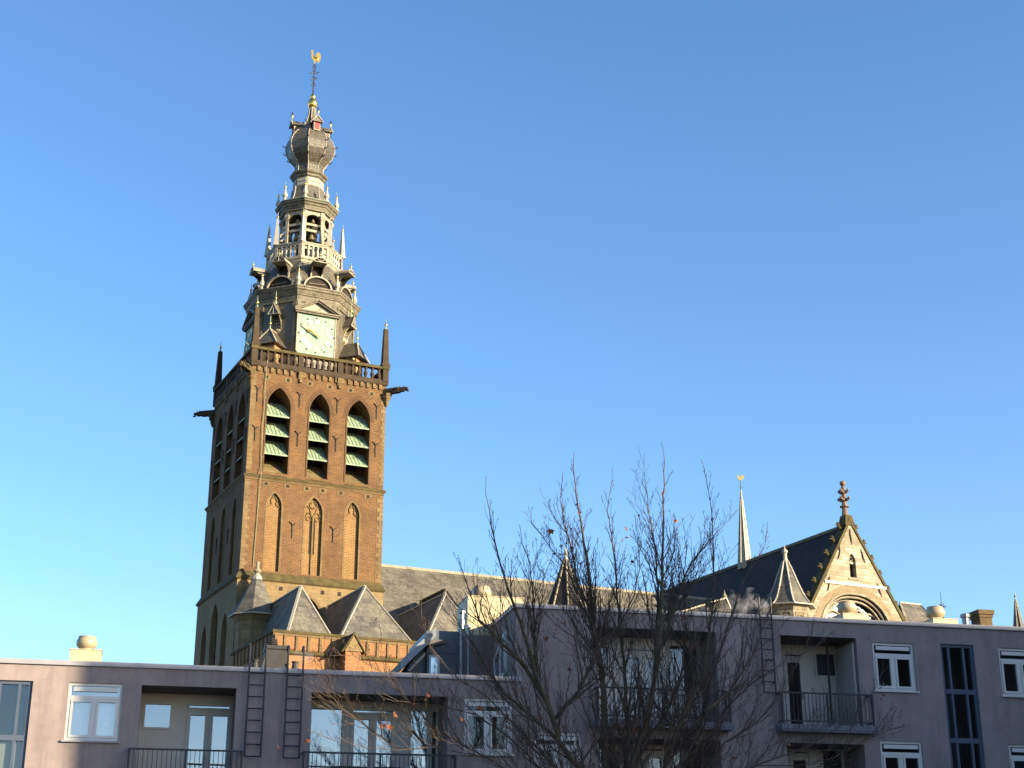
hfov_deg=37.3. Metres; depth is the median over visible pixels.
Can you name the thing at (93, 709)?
window
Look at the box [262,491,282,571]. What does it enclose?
blind window
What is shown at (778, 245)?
sky
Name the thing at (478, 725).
window
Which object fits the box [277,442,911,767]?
plane tree
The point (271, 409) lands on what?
louvre window
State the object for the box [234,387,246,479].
louvre window
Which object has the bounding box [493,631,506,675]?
flank window
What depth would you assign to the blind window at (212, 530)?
143.32 m
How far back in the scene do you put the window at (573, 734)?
41.68 m
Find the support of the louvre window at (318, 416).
in the church tower
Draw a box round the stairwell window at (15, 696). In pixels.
[0,680,32,767]
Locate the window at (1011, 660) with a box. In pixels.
[998,648,1023,697]
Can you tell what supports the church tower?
on the ground
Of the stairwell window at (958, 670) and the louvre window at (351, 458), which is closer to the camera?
the stairwell window at (958, 670)
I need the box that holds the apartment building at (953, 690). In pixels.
[0,585,1023,767]
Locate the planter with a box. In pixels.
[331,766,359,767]
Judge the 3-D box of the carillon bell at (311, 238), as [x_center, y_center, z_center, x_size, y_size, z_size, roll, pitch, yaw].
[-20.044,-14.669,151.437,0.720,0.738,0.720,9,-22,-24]
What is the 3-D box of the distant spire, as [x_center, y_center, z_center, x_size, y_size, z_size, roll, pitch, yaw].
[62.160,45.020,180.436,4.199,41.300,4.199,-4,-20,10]
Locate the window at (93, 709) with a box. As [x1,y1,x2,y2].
[61,682,122,742]
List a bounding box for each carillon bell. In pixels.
[293,233,298,240]
[308,234,314,241]
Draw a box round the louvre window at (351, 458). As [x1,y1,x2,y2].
[343,395,373,484]
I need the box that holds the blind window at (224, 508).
[216,505,225,584]
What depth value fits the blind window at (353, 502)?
138.40 m
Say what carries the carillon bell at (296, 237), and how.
hanging from the church tower
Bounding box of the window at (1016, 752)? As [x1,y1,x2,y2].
[1008,744,1023,767]
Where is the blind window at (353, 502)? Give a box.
[341,500,360,579]
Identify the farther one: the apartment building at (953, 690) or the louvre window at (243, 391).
the louvre window at (243, 391)
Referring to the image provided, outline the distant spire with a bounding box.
[1013,591,1023,626]
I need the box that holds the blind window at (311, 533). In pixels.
[300,495,323,575]
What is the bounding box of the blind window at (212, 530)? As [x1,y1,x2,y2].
[206,515,214,591]
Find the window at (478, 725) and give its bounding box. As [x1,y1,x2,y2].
[462,698,513,755]
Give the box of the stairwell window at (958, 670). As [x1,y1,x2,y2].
[940,644,984,767]
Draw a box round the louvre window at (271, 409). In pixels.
[262,383,294,473]
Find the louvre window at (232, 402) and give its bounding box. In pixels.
[223,399,234,489]
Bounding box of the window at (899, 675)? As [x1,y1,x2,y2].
[872,642,919,692]
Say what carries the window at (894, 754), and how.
in the apartment building at (953, 690)
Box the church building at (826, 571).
[229,475,945,671]
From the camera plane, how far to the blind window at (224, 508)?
140.17 m
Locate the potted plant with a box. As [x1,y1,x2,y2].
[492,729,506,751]
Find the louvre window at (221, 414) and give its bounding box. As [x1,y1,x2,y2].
[211,411,223,499]
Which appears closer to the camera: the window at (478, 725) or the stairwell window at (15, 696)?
the stairwell window at (15, 696)
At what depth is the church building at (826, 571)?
143.96 m
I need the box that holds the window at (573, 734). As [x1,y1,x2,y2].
[534,732,580,767]
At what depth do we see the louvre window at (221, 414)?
146.61 m
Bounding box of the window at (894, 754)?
[880,741,922,767]
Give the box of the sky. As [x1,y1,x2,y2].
[0,0,1023,664]
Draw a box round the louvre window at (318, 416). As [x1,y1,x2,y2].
[305,389,333,479]
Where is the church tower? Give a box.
[193,50,408,665]
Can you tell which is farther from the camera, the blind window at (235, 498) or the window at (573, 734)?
the blind window at (235, 498)
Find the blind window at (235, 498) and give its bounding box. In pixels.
[228,495,236,575]

